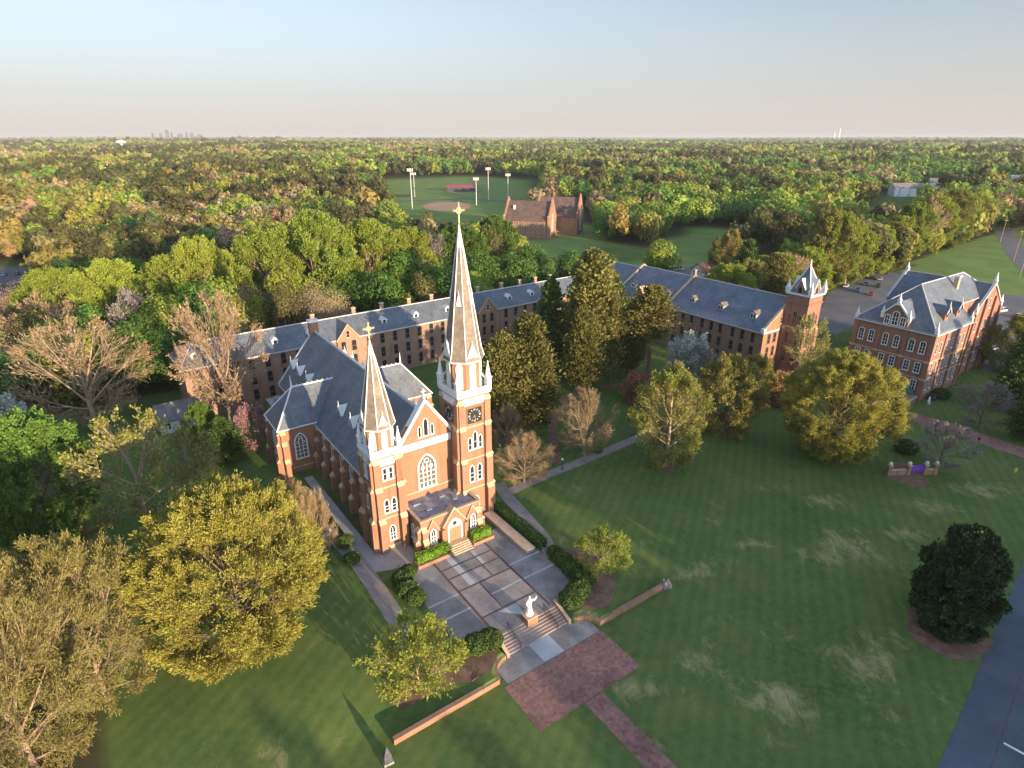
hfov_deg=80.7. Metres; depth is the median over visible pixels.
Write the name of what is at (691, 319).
window
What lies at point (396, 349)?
window
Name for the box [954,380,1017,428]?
bare tree
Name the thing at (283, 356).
window
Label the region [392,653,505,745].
retaining wall
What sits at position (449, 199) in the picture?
running track
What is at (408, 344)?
window
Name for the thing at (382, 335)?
window
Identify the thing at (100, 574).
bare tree
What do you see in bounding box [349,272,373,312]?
woodland tree
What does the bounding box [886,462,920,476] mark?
mulch bed
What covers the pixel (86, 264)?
woodland tree
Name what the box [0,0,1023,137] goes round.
sky
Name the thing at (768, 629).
ground
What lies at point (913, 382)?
window
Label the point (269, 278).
woodland tree
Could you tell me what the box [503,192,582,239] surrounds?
chapel
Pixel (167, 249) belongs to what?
woodland tree
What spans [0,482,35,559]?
shade tree
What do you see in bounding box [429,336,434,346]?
window
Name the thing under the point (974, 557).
magnolia tree
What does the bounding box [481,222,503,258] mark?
woodland tree
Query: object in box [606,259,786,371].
hall
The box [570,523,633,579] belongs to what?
tree
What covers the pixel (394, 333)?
window
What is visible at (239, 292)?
woodland tree
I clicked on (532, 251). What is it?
woodland tree
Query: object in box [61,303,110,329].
woodland tree
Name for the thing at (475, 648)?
round shrub
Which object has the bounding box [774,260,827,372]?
tower
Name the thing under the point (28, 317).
woodland tree
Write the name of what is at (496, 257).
woodland tree
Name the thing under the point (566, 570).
round shrub
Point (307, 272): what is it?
woodland tree
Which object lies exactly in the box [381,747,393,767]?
stone marker
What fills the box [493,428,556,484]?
bare tree
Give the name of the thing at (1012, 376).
evergreen tree
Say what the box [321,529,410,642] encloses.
path
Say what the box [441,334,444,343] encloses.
window
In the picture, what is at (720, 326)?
window
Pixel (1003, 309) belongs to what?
parked van
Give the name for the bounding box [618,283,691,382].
pine tree
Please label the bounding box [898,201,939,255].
tree
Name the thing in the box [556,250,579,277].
woodland tree
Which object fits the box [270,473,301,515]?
shrub tree
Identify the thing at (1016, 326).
leafy tree
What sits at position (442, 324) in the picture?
window
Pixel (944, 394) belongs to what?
round shrub
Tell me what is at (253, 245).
lime tree
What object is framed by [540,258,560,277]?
woodland tree
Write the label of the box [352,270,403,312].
woodland tree
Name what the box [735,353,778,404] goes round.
tree
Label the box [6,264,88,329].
lime tree
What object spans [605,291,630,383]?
pine tree
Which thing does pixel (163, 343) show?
woodland tree
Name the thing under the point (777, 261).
tree
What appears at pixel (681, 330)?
window
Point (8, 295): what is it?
woodland tree
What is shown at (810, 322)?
thin tree
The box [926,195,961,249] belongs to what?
tree
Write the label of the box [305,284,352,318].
woodland tree
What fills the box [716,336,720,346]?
window
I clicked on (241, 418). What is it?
redbud tree
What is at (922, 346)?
window
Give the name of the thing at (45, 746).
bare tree
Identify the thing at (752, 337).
window
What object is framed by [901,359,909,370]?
window
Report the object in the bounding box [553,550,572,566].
round shrub
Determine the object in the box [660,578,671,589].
stone pier
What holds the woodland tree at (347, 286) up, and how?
on the ground
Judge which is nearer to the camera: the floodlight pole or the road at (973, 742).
the road at (973, 742)
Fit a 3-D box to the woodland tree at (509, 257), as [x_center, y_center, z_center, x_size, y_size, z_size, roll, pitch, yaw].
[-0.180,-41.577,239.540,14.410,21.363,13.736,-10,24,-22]
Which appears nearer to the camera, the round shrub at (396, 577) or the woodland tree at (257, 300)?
the round shrub at (396, 577)
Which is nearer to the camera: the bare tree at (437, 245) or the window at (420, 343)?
the window at (420, 343)
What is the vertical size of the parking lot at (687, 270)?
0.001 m
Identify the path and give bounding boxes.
[305,476,414,571]
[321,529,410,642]
[495,482,553,557]
[500,424,671,496]
[548,378,651,463]
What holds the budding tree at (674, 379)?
on the mulch bed at (668, 468)
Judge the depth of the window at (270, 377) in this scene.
150.45 m
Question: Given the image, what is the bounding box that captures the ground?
[0,169,1023,767]
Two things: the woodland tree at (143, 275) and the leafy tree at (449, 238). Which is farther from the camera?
the leafy tree at (449, 238)
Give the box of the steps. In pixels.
[499,599,570,658]
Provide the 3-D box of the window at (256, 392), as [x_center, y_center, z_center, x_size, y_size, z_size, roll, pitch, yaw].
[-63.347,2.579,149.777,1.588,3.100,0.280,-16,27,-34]
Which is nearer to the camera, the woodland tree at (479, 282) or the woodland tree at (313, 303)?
the woodland tree at (313, 303)
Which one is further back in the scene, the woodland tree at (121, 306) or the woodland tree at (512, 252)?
the woodland tree at (512, 252)
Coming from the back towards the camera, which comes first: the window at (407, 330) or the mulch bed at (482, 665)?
the window at (407, 330)
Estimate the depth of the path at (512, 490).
122.86 m
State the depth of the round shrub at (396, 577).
89.36 m
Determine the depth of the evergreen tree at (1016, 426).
134.21 m
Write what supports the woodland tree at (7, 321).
on the ground
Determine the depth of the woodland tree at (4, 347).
144.58 m
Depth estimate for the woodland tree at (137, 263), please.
211.99 m
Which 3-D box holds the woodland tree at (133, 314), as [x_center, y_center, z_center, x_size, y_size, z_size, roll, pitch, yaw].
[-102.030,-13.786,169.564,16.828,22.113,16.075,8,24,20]
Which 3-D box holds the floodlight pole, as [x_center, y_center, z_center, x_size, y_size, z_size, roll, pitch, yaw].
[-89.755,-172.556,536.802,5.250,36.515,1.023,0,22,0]
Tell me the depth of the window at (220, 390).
144.02 m
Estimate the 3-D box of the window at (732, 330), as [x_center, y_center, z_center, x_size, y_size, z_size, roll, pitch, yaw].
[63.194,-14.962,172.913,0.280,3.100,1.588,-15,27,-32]
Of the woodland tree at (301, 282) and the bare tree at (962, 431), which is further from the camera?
the woodland tree at (301, 282)
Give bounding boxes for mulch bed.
[214,642,260,670]
[387,651,496,707]
[564,548,614,609]
[651,461,676,472]
[765,399,783,409]
[830,459,848,463]
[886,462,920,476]
[889,471,929,487]
[906,607,993,660]
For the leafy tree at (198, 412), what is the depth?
123.76 m
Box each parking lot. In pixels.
[0,266,34,308]
[676,266,692,274]
[817,271,1023,371]
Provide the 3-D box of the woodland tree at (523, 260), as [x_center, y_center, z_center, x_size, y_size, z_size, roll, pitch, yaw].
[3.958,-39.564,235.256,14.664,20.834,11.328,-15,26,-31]
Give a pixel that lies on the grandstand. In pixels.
(465, 189)
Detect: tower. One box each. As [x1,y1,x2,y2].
[116,140,125,144]
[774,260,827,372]
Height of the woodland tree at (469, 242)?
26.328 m
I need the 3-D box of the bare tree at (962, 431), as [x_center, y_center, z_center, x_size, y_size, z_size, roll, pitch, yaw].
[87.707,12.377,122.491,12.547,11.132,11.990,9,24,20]
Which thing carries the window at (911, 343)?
in the school
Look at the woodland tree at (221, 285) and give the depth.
170.68 m
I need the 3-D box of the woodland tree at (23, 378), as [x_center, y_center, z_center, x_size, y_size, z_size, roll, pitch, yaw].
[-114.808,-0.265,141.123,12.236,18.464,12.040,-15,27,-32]
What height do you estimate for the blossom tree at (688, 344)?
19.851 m
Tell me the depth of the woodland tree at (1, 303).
181.64 m
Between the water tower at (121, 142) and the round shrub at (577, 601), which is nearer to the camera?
the round shrub at (577, 601)
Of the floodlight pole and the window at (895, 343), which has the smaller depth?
the window at (895, 343)
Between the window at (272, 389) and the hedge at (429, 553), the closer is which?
the hedge at (429, 553)
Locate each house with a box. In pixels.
[152,396,199,433]
[690,259,719,276]
[887,183,923,196]
[927,178,941,189]
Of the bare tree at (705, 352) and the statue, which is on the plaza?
the statue
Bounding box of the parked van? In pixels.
[1000,306,1007,312]
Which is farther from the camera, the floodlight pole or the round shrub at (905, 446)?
the floodlight pole
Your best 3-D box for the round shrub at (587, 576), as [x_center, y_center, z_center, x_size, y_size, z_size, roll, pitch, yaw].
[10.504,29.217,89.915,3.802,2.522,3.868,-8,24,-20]
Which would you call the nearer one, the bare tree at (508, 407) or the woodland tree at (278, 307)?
the bare tree at (508, 407)
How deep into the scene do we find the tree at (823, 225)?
251.85 m
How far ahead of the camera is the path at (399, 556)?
98.08 m
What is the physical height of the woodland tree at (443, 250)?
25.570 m
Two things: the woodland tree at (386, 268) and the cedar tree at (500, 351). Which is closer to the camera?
the cedar tree at (500, 351)
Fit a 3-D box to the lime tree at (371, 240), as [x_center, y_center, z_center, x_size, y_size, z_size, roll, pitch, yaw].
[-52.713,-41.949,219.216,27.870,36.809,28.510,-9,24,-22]
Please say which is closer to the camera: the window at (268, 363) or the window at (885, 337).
the window at (268, 363)
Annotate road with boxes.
[938,563,1023,767]
[993,226,1023,273]
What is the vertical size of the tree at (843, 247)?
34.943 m
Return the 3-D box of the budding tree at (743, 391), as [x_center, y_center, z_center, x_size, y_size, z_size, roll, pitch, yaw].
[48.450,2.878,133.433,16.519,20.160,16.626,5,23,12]
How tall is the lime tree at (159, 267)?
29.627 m
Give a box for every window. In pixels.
[164,422,171,430]
[196,369,203,380]
[199,385,206,396]
[214,365,220,377]
[217,381,223,392]
[220,396,225,408]
[237,392,244,404]
[248,360,255,370]
[250,374,258,385]
[253,388,260,400]
[264,355,271,367]
[266,370,274,382]
[269,385,276,396]
[280,352,287,364]
[366,335,372,346]
[379,333,385,343]
[381,346,386,357]
[392,330,397,341]
[393,344,398,354]
[405,328,410,338]
[406,341,410,351]
[407,354,411,364]
[417,325,422,335]
[418,338,422,348]
[418,351,423,361]
[429,323,433,333]
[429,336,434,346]
[430,349,434,358]
[440,321,445,331]
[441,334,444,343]
[504,308,507,317]
[504,320,507,329]
[514,306,517,315]
[679,325,683,334]
[681,313,684,321]
[689,315,693,325]
[699,318,704,328]
[707,333,711,343]
[708,321,713,330]
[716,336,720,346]
[717,323,722,333]
[727,339,732,350]
[729,327,734,337]
[737,342,742,353]
[739,329,744,340]
[747,345,753,355]
[749,332,755,343]
[857,327,864,339]
[866,329,874,341]
[877,352,883,363]
[880,332,888,345]
[887,355,895,366]
[891,335,899,347]
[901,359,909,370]
[906,339,915,351]
[908,379,916,389]
[912,362,920,373]
[917,341,926,354]
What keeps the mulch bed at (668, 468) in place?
on the ground
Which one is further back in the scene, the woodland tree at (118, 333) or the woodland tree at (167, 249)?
the woodland tree at (167, 249)
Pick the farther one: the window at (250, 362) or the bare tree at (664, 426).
the window at (250, 362)
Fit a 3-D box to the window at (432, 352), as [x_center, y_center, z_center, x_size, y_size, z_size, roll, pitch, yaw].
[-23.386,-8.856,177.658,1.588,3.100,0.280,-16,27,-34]
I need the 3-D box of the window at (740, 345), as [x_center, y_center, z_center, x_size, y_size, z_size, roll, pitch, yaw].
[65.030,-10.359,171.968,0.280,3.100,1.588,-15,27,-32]
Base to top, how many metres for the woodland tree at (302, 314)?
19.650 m
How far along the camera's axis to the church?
100.19 m
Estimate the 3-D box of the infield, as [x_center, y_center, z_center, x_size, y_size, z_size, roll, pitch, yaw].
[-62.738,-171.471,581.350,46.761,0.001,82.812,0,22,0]
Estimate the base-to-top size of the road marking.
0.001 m
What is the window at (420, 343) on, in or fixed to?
in the hall at (413, 334)
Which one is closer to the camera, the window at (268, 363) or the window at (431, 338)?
the window at (268, 363)
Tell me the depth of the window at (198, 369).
140.30 m
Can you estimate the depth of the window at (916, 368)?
152.84 m
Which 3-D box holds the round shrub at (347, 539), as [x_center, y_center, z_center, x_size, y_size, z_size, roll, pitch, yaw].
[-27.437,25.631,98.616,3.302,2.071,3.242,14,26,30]
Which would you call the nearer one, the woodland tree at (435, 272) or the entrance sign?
the entrance sign
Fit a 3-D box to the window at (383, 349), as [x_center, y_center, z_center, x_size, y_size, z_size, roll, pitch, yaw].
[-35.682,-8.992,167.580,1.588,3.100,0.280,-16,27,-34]
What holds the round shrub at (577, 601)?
on the ground
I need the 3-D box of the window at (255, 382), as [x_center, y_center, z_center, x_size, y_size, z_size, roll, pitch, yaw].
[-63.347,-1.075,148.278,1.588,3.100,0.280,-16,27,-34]
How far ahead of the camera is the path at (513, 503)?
107.46 m
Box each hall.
[168,274,575,414]
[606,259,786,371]
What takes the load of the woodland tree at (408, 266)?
on the ground
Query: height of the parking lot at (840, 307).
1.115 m
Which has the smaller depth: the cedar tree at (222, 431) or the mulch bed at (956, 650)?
the mulch bed at (956, 650)
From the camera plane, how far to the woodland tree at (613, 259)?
236.99 m
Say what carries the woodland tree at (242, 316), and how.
on the ground
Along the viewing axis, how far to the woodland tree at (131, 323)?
154.40 m
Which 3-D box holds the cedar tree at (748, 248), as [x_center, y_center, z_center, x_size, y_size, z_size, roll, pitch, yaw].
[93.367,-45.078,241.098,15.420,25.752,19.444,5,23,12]
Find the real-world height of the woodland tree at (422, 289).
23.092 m
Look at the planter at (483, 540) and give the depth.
99.31 m
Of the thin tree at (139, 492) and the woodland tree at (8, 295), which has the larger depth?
the woodland tree at (8, 295)
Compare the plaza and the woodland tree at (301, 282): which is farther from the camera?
the woodland tree at (301, 282)
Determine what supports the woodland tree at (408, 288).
on the ground
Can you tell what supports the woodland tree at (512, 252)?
on the ground
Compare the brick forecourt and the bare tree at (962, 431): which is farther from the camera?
the bare tree at (962, 431)
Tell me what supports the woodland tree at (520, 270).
on the ground
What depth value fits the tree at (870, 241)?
260.42 m
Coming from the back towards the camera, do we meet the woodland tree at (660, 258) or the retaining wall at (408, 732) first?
the woodland tree at (660, 258)
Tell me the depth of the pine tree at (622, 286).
171.25 m
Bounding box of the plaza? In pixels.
[398,528,568,648]
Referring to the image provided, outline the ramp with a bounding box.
[483,510,534,553]
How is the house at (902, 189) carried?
on the ground
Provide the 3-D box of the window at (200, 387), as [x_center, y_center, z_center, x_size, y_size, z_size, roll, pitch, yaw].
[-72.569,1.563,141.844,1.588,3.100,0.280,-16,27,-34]
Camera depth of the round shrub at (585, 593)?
86.99 m
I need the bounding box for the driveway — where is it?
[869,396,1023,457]
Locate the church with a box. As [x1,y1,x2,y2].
[264,202,495,555]
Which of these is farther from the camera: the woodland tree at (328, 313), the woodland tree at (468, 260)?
the woodland tree at (468, 260)
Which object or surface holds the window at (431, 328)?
in the hall at (413, 334)
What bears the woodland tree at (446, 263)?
on the ground
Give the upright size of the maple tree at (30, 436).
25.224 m
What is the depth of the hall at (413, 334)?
166.28 m
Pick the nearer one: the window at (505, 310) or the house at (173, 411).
the house at (173, 411)
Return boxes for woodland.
[0,135,1023,273]
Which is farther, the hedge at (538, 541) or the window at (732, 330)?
the window at (732, 330)
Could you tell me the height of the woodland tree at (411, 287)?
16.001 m
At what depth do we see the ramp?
101.08 m
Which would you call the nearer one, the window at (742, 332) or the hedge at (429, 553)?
the hedge at (429, 553)
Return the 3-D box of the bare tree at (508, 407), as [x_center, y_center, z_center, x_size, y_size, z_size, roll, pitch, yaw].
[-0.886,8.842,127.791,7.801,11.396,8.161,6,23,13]
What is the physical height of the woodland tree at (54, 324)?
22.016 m
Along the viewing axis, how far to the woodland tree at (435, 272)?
208.31 m
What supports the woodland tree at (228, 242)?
on the ground
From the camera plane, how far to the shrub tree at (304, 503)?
92.34 m
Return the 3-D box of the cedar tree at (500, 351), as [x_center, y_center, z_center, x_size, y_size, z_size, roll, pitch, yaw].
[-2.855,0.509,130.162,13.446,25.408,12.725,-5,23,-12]
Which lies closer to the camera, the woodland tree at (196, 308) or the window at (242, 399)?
the window at (242, 399)
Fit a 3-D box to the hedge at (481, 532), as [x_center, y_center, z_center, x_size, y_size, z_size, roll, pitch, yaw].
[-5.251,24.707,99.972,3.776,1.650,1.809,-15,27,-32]
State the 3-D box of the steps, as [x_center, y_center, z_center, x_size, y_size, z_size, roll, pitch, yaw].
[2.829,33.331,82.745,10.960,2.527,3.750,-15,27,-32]
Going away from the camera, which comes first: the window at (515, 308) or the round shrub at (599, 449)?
the round shrub at (599, 449)
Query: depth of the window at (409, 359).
173.42 m
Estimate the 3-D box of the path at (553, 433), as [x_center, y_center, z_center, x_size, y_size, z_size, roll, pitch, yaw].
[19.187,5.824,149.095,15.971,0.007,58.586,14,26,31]
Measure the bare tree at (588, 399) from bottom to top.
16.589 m
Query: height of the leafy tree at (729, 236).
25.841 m
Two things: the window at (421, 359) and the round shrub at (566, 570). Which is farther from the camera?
the window at (421, 359)
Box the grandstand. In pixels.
[446,184,477,191]
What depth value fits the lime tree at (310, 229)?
198.22 m
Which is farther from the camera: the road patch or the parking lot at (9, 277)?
the parking lot at (9, 277)
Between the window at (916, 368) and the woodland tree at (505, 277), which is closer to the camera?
the window at (916, 368)
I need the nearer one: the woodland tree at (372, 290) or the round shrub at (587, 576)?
the round shrub at (587, 576)
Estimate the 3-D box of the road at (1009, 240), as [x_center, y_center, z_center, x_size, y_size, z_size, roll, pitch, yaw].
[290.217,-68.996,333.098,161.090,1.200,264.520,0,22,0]
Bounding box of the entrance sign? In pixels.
[885,461,940,475]
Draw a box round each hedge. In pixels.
[413,540,450,564]
[468,524,490,541]
[494,500,547,549]
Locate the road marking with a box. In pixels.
[1003,742,1023,754]
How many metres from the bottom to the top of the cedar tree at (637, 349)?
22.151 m
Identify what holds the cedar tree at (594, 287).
on the ground
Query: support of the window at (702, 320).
in the hall at (744, 321)
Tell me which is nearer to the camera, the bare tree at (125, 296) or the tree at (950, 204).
the bare tree at (125, 296)
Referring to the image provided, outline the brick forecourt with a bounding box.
[498,620,676,767]
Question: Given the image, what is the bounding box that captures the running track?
[396,199,506,202]
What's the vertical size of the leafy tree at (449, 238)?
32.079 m
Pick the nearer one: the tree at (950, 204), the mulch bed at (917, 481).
the mulch bed at (917, 481)
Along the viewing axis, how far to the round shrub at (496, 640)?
78.28 m
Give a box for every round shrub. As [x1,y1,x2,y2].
[334,533,353,548]
[342,551,360,565]
[390,569,413,587]
[395,578,418,598]
[399,563,417,576]
[404,587,426,606]
[461,631,489,656]
[477,626,503,651]
[545,545,562,557]
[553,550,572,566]
[558,587,584,609]
[561,559,583,577]
[565,579,591,599]
[569,569,595,589]
[593,446,602,452]
[893,438,920,454]
[931,387,952,399]
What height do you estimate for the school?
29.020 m
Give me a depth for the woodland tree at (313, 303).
181.43 m
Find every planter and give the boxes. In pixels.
[413,552,451,569]
[468,533,493,545]
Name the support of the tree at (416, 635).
on the mulch bed at (482, 665)
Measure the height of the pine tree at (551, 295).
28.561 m
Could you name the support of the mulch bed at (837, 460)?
on the ground
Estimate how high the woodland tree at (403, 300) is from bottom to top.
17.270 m
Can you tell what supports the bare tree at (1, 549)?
on the ground
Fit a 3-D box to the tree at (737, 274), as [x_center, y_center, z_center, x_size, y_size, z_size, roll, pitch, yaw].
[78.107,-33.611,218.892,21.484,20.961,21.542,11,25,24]
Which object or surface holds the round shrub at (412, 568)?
on the ground
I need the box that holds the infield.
[423,202,470,210]
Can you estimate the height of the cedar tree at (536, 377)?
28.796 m
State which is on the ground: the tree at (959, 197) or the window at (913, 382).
the tree at (959, 197)
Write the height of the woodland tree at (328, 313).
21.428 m
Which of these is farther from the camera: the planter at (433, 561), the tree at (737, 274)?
the tree at (737, 274)
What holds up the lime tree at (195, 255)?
on the ground
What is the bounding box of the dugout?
[395,194,410,196]
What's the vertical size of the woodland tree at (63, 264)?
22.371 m
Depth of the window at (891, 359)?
157.50 m
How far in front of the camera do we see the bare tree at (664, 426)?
128.22 m
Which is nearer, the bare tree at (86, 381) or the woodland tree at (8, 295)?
the bare tree at (86, 381)
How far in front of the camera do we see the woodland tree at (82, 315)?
163.20 m
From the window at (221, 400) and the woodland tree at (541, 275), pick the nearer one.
the window at (221, 400)
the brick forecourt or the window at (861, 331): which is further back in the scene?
the window at (861, 331)
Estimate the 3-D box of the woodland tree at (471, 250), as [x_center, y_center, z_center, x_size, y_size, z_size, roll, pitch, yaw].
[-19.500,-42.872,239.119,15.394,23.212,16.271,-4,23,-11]
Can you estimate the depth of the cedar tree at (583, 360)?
151.20 m
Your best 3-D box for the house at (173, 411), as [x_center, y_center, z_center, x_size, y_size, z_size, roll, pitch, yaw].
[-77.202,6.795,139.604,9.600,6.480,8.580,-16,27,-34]
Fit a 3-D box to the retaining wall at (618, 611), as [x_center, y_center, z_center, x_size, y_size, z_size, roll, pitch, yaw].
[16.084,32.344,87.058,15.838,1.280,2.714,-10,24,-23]
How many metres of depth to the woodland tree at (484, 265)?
221.69 m
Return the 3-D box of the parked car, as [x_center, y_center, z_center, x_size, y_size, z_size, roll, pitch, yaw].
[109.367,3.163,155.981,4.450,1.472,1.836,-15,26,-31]
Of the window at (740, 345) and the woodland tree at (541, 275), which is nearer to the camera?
the window at (740, 345)
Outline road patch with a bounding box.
[990,669,1023,767]
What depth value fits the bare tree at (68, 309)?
155.04 m
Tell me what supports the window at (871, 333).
in the school
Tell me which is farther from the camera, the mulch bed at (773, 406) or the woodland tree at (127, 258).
the woodland tree at (127, 258)
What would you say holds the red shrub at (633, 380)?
on the ground
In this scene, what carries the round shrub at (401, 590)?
on the ground
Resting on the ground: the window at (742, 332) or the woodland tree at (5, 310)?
the woodland tree at (5, 310)
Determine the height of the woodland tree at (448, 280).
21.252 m
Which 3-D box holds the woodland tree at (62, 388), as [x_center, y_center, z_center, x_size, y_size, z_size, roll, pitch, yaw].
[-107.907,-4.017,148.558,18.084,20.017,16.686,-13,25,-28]
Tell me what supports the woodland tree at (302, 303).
on the ground
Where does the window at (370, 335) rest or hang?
in the hall at (413, 334)
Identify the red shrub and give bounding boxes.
[619,369,647,405]
[761,369,800,409]
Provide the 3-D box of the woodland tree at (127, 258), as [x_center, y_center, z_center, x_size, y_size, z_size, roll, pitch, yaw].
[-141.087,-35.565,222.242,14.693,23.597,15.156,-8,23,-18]
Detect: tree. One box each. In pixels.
[0,280,20,315]
[0,287,33,318]
[0,290,89,385]
[0,294,12,319]
[0,311,159,433]
[0,314,13,328]
[0,326,17,369]
[0,329,33,404]
[0,344,52,409]
[0,391,37,465]
[0,405,104,557]
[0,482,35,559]
[0,529,162,723]
[0,546,51,675]
[0,550,106,767]
[3,302,54,389]
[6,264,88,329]
[10,315,86,398]
[28,327,110,405]
[52,257,79,271]
[55,404,205,530]
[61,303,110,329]
[63,268,117,317]
[64,257,153,315]
[65,303,116,337]
[76,256,96,271]
[91,320,160,394]
[104,286,157,329]
[110,318,163,388]
[110,469,330,686]
[111,295,145,324]
[117,299,164,326]
[120,256,140,266]
[124,256,146,283]
[134,258,170,288]
[134,291,197,375]
[144,253,203,304]
[144,329,191,390]
[146,423,226,500]
[157,292,178,310]
[158,234,240,299]
[160,237,180,253]
[160,288,269,425]
[167,283,202,298]
[169,281,229,340]
[179,401,215,452]
[195,275,252,337]
[202,416,253,463]
[209,238,233,279]
[211,294,268,334]
[215,237,240,263]
[217,265,261,295]
[218,224,307,303]
[222,281,263,318]
[231,402,266,451]
[241,294,270,328]
[249,267,271,295]
[260,279,299,327]
[263,266,305,324]
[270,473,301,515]
[272,208,356,294]
[287,484,337,555]
[288,286,314,323]
[290,290,322,323]
[297,278,339,319]
[299,278,319,313]
[302,261,311,278]
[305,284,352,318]
[306,292,351,319]
[313,272,339,309]
[330,305,350,316]
[335,269,371,312]
[336,217,404,283]
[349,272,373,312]
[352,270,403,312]
[352,606,471,706]
[364,271,385,308]
[372,259,394,276]
[376,226,438,272]
[384,290,415,307]
[385,250,426,286]
[389,283,415,302]
[405,281,417,299]
[407,264,445,302]
[412,270,441,301]
[414,261,434,278]
[423,232,449,262]
[429,222,490,266]
[429,267,473,297]
[432,244,454,259]
[432,251,452,272]
[436,266,474,296]
[449,246,479,266]
[450,253,483,279]
[452,237,471,256]
[467,252,502,289]
[468,270,493,291]
[477,213,524,261]
[479,255,503,275]
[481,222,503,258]
[482,329,531,436]
[489,268,515,288]
[492,310,567,432]
[492,401,524,446]
[493,248,524,273]
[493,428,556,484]
[497,253,520,272]
[504,258,538,286]
[515,255,538,279]
[517,242,557,267]
[530,264,561,281]
[533,275,569,373]
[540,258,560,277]
[549,247,641,376]
[552,304,610,388]
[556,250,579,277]
[556,386,619,457]
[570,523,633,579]
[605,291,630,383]
[606,253,618,261]
[607,271,631,359]
[613,299,653,373]
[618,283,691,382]
[625,361,718,469]
[641,239,683,271]
[651,359,695,444]
[667,329,713,401]
[686,347,718,400]
[694,351,770,440]
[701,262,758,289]
[707,228,745,264]
[726,238,759,264]
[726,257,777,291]
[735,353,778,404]
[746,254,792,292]
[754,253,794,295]
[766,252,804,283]
[777,346,916,464]
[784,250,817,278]
[785,313,831,374]
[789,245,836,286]
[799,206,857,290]
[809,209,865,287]
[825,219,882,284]
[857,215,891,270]
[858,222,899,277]
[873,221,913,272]
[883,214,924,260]
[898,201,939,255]
[906,522,1014,645]
[909,419,983,470]
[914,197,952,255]
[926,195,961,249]
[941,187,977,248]
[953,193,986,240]
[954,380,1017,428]
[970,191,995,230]
[981,313,1023,369]
[983,332,1023,410]
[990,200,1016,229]
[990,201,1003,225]
[1000,395,1023,441]
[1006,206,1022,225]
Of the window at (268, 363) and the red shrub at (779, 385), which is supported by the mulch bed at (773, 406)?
the red shrub at (779, 385)
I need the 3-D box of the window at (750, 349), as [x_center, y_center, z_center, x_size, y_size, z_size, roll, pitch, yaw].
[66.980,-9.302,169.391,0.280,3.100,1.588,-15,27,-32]
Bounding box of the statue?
[520,596,538,627]
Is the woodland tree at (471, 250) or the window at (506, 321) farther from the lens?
the woodland tree at (471, 250)
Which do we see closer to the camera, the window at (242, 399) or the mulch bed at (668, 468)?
the mulch bed at (668, 468)
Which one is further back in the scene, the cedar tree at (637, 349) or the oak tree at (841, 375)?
the cedar tree at (637, 349)
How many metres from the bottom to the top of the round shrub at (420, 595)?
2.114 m
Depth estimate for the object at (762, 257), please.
225.25 m
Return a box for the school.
[848,261,1003,401]
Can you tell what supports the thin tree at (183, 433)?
on the ground
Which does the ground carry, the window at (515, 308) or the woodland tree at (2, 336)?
the woodland tree at (2, 336)
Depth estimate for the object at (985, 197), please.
397.28 m
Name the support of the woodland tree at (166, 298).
on the ground
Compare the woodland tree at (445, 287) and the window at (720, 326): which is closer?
the window at (720, 326)
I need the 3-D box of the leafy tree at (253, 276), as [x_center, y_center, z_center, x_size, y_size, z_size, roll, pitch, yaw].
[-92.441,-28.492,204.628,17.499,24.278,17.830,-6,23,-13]
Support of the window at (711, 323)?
in the hall at (744, 321)
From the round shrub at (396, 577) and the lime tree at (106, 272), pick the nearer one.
the round shrub at (396, 577)
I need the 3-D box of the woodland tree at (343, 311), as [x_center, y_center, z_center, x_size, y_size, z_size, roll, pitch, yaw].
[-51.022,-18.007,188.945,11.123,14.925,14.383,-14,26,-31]
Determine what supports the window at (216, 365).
in the hall at (413, 334)
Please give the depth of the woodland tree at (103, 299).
182.44 m
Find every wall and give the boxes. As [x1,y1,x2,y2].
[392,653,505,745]
[571,583,663,625]
[899,396,917,407]
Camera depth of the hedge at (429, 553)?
94.85 m
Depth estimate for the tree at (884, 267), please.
277.63 m
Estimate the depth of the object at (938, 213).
329.13 m
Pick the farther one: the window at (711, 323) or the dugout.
the dugout
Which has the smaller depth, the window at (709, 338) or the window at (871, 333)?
the window at (871, 333)
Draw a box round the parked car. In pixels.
[927,393,938,400]
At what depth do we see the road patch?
70.65 m
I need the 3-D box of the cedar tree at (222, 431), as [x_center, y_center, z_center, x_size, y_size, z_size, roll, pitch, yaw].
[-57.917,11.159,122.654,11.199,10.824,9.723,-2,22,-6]
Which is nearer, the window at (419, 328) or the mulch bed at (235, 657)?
the mulch bed at (235, 657)

